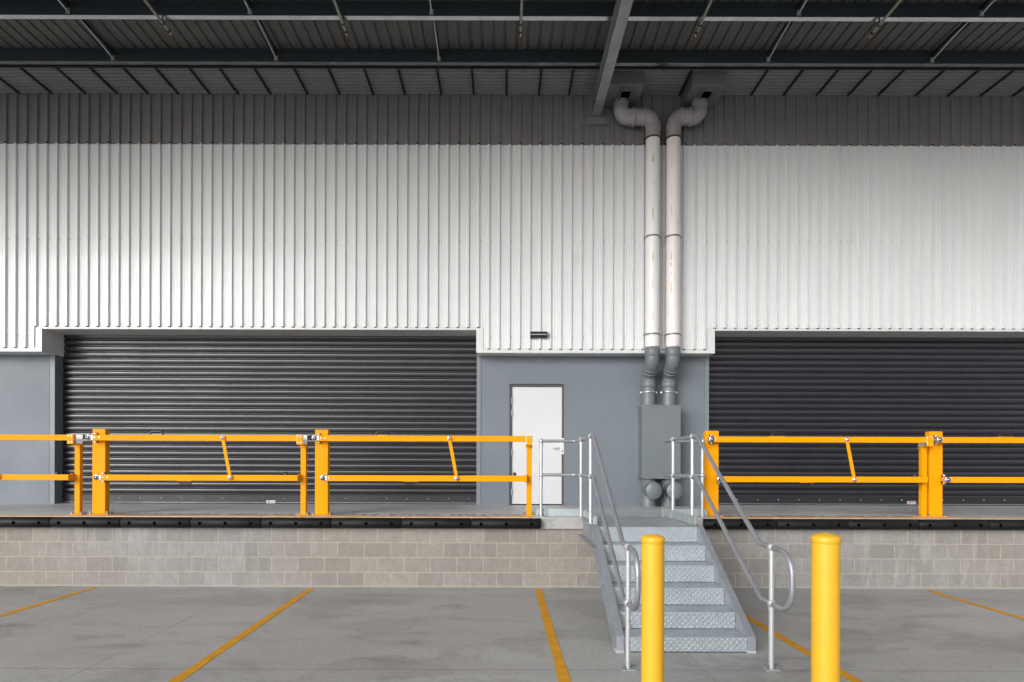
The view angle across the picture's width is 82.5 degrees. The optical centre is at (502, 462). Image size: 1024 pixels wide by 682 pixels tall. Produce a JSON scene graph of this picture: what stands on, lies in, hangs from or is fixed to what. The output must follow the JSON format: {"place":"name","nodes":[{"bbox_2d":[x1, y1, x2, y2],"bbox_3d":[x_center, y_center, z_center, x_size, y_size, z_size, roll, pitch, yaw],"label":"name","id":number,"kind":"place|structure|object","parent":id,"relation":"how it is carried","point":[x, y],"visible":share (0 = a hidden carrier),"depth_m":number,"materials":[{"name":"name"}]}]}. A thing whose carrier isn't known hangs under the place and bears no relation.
{"place":"outdoors","nodes":[
{"label":"outdoors","id":0,"kind":"place"},
{"bbox_2d":[0,586,1023,681],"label":"ground","id":1,"kind":"structure","parent":0,"point":[316,634],"depth_m":6.28,"materials":[{"name":"concrete"}]},
{"bbox_2d":[0,588,93,616],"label":"painted line","id":2,"kind":"object","parent":1,"relation":"on","point":[34,605],"visible":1,"depth_m":7.74,"materials":[{"name":"yellow paint"}]},
{"bbox_2d":[168,588,314,681],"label":"painted line","id":3,"kind":"object","parent":1,"relation":"on","point":[180,677],"visible":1,"depth_m":6.08,"materials":[{"name":"yellow paint"}]},
{"bbox_2d":[0,502,1023,588],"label":"loading dock","id":4,"kind":"object","parent":1,"relation":"on","point":[555,551],"visible":0.57,"depth_m":8.78,"materials":[{"name":"concrete"}]},
{"bbox_2d":[0,517,51,526],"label":"dock bumper","id":5,"kind":"object","parent":4,"relation":"attached to","point":[24,521],"visible":0.99,"depth_m":8.64,"materials":[{"name":"rubber"}]},
{"bbox_2d":[0,434,87,514],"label":"safety gate","id":6,"kind":"structure","parent":4,"relation":"on","point":[71,439],"depth_m":8.90,"materials":[{"name":"yellow metal"}]},
{"bbox_2d":[49,517,122,527],"bbox_3d":[-6.187,0.886,8.680,1.033,0.160,0.119,0,0,0],"label":"dock bumper","id":7,"kind":"object","parent":4,"relation":"attached to","point":[86,522],"visible":1,"depth_m":8.64,"materials":[{"name":"rubber"}]},
{"bbox_2d":[120,517,192,527],"bbox_3d":[-5.146,0.889,8.680,1.033,0.160,0.119,0,0,0],"label":"dock bumper","id":8,"kind":"object","parent":4,"relation":"attached to","point":[154,522],"visible":1,"depth_m":8.63,"materials":[{"name":"rubber"}]},
{"bbox_2d":[85,429,310,514],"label":"safety gate","id":9,"kind":"structure","parent":4,"relation":"on","point":[102,476],"depth_m":8.89,"materials":[{"name":"yellow metal"}]},
{"bbox_2d":[190,517,262,527],"bbox_3d":[-4.101,0.891,8.680,1.041,0.160,0.119,0,0,0],"label":"dock bumper","id":10,"kind":"object","parent":4,"relation":"attached to","point":[225,522],"visible":1,"depth_m":8.64,"materials":[{"name":"rubber"}]},
{"bbox_2d":[0,515,531,516],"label":"edge line","id":11,"kind":"object","parent":4,"relation":"on","point":[265,516],"visible":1,"depth_m":8.81,"materials":[{"name":"yellow paint"}]},
{"bbox_2d":[261,517,331,527],"bbox_3d":[-3.060,0.894,8.680,1.025,0.160,0.119,0,0,0],"label":"dock bumper","id":12,"kind":"object","parent":4,"relation":"attached to","point":[295,522],"visible":0.99,"depth_m":8.64,"materials":[{"name":"rubber"}]},
{"bbox_2d":[331,517,401,527],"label":"dock bumper","id":13,"kind":"object","parent":4,"relation":"attached to","point":[344,522],"visible":1,"depth_m":8.64,"materials":[{"name":"rubber"}]},
{"bbox_2d":[311,430,534,515],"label":"safety gate","id":14,"kind":"structure","parent":4,"relation":"on","point":[322,439],"depth_m":8.89,"materials":[{"name":"yellow metal"}]},
{"bbox_2d":[339,514,520,515],"bbox_3d":[-1.142,0.810,9.125,2.880,0.001,0.270,0,0,0],"label":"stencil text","id":15,"kind":"object","parent":4,"relation":"on","point":[439,515],"visible":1,"depth_m":9.13,"materials":[{"name":"paint"}]},
{"bbox_2d":[402,518,470,528],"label":"dock bumper","id":16,"kind":"object","parent":4,"relation":"attached to","point":[440,523],"visible":1,"depth_m":8.64,"materials":[{"name":"rubber"}]},
{"bbox_2d":[472,518,540,528],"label":"dock bumper","id":17,"kind":"object","parent":4,"relation":"attached to","point":[506,523],"visible":1,"depth_m":8.63,"materials":[{"name":"rubber"}]},
{"bbox_2d":[0,93,1023,505],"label":"warehouse","id":18,"kind":"structure","parent":4,"relation":"on","point":[392,265],"depth_m":10.98,"materials":[{"name":"paint"}]},
{"bbox_2d":[62,335,476,503],"bbox_3d":[-4.661,-0.991,11.531,8.312,3.589,0.062,0,0,0],"label":"roller door","id":19,"kind":"structure","parent":18,"relation":"in","point":[120,384],"depth_m":11.52,"materials":[{"name":"paint"}]},
{"bbox_2d":[0,0,1023,124],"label":"canopy","id":20,"kind":"object","parent":18,"relation":"attached to","point":[915,48],"visible":1,"depth_m":9.89,"materials":[{"name":"metal"}]},
{"bbox_2d":[143,0,176,41],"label":"hanging pipe","id":21,"kind":"object","parent":20,"relation":"hanging from","point":[162,22],"visible":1,"depth_m":8.87,"materials":[{"name":"silver metal"}]},
{"bbox_2d":[333,0,349,42],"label":"hanging pipe","id":22,"kind":"object","parent":20,"relation":"hanging from","point":[340,17],"visible":1,"depth_m":8.88,"materials":[{"name":"silver metal"}]},
{"bbox_2d":[519,0,522,42],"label":"hanging pipe","id":23,"kind":"object","parent":20,"relation":"hanging from","point":[521,17],"visible":1,"depth_m":8.85,"materials":[{"name":"silver metal"}]},
{"bbox_2d":[691,0,712,43],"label":"hanging pipe","id":24,"kind":"object","parent":20,"relation":"hanging from","point":[700,24],"visible":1,"depth_m":8.86,"materials":[{"name":"silver metal"}]},
{"bbox_2d":[862,0,901,43],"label":"hanging pipe","id":25,"kind":"object","parent":20,"relation":"hanging from","point":[879,24],"visible":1,"depth_m":8.85,"materials":[{"name":"silver metal"}]},
{"bbox_2d":[508,382,564,504],"bbox_3d":[0.655,-0.371,11.357,1.096,2.379,0.166,0,0,0],"label":"door","id":26,"kind":"structure","parent":18,"relation":"in","point":[537,409],"depth_m":11.35,"materials":[{"name":"paint"}]},
{"bbox_2d":[530,331,546,337],"bbox_3d":[0.670,-2.397,10.914,0.316,0.129,0.133,0,0,0],"label":"wall light","id":27,"kind":"object","parent":18,"relation":"attached to","point":[538,334],"visible":1,"depth_m":10.86,"materials":[{"name":"metal"}]},
{"bbox_2d":[604,71,661,506],"bbox_3d":[2.412,-3.050,10.809,1.066,7.747,1.019,0,0,0],"label":"drainpipe","id":28,"kind":"object","parent":18,"relation":"attached to","point":[624,90],"visible":1,"depth_m":10.69,"materials":[{"name":"white metal"}]},
{"bbox_2d":[636,405,680,478],"bbox_3d":[2.965,-0.396,11.111,0.768,1.380,0.412,0,0,0],"label":"pipe cover","id":29,"kind":"object","parent":18,"relation":"attached to","point":[657,426],"visible":0.89,"depth_m":10.91,"materials":[{"name":"grey metal"}]},
{"bbox_2d":[660,71,726,506],"bbox_3d":[3.464,-3.047,10.809,0.959,7.747,1.019,0,0,0],"label":"drainpipe","id":30,"kind":"object","parent":18,"relation":"attached to","point":[702,91],"visible":0.96,"depth_m":10.69,"materials":[{"name":"white metal"}]},
{"bbox_2d":[709,337,1023,505],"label":"roller door","id":31,"kind":"structure","parent":18,"relation":"in","point":[759,386],"depth_m":11.52,"materials":[{"name":"paint"}]},
{"bbox_2d":[703,519,776,529],"bbox_3d":[3.522,0.913,8.680,1.068,0.160,0.119,0,0,0],"label":"dock bumper","id":32,"kind":"object","parent":4,"relation":"attached to","point":[741,524],"visible":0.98,"depth_m":8.64,"materials":[{"name":"rubber"}]},
{"bbox_2d":[775,519,847,529],"bbox_3d":[4.585,0.916,8.680,1.041,0.160,0.119,0,0,0],"label":"dock bumper","id":33,"kind":"object","parent":4,"relation":"attached to","point":[812,524],"visible":1,"depth_m":8.63,"materials":[{"name":"rubber"}]},
{"bbox_2d":[726,515,910,516],"bbox_3d":[4.898,0.827,9.125,2.880,0.001,0.270,0,0,0],"label":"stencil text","id":34,"kind":"object","parent":4,"relation":"on","point":[829,516],"visible":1,"depth_m":9.05,"materials":[{"name":"paint"}]},
{"bbox_2d":[704,431,933,516],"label":"safety gate","id":35,"kind":"structure","parent":4,"relation":"on","point":[712,439],"depth_m":8.89,"materials":[{"name":"yellow metal"}]},
{"bbox_2d":[714,517,1023,518],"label":"edge line","id":36,"kind":"object","parent":4,"relation":"on","point":[873,517],"visible":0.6,"depth_m":8.80,"materials":[{"name":"yellow paint"}]},
{"bbox_2d":[845,519,918,529],"bbox_3d":[5.634,0.919,8.680,1.041,0.160,0.119,0,0,0],"label":"dock bumper","id":37,"kind":"object","parent":4,"relation":"attached to","point":[883,524],"visible":1,"depth_m":8.63,"materials":[{"name":"rubber"}]},
{"bbox_2d":[916,519,989,529],"bbox_3d":[6.680,0.922,8.680,1.034,0.160,0.119,0,0,0],"label":"dock bumper","id":38,"kind":"object","parent":4,"relation":"attached to","point":[954,524],"visible":1,"depth_m":8.64,"materials":[{"name":"rubber"}]},
{"bbox_2d":[925,431,1023,516],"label":"safety gate","id":39,"kind":"structure","parent":4,"relation":"on","point":[937,479],"depth_m":9.03,"materials":[{"name":"yellow metal"}]},
{"bbox_2d":[985,519,1023,529],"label":"dock bumper","id":40,"kind":"object","parent":4,"relation":"attached to","point":[1006,524],"visible":1,"depth_m":8.64,"materials":[{"name":"rubber"}]},
{"bbox_2d":[535,589,570,681],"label":"painted line","id":41,"kind":"object","parent":1,"relation":"on","point":[562,671],"visible":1,"depth_m":6.11,"materials":[{"name":"yellow paint"}]},
{"bbox_2d":[641,534,664,681],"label":"bollard","id":42,"kind":"object","parent":1,"relation":"on","point":[652,607],"visible":1,"depth_m":4.24,"materials":[{"name":"plastic"}]},
{"bbox_2d":[745,614,862,681],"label":"painted line","id":43,"kind":"object","parent":1,"relation":"on","point":[847,676],"visible":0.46,"depth_m":6.03,"materials":[{"name":"yellow paint"}]},
{"bbox_2d":[810,533,840,681],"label":"bollard","id":44,"kind":"object","parent":1,"relation":"on","point":[825,598],"visible":1,"depth_m":3.62,"materials":[{"name":"plastic"}]},
{"bbox_2d":[928,591,1023,619],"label":"painted line","id":45,"kind":"object","parent":1,"relation":"on","point":[995,610],"visible":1,"depth_m":7.72,"materials":[{"name":"yellow paint"}]},
{"bbox_2d":[536,433,794,670],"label":"staircase","id":46,"kind":"structure","parent":0,"point":[699,592],"depth_m":6.37,"materials":[{"name":"metal"}]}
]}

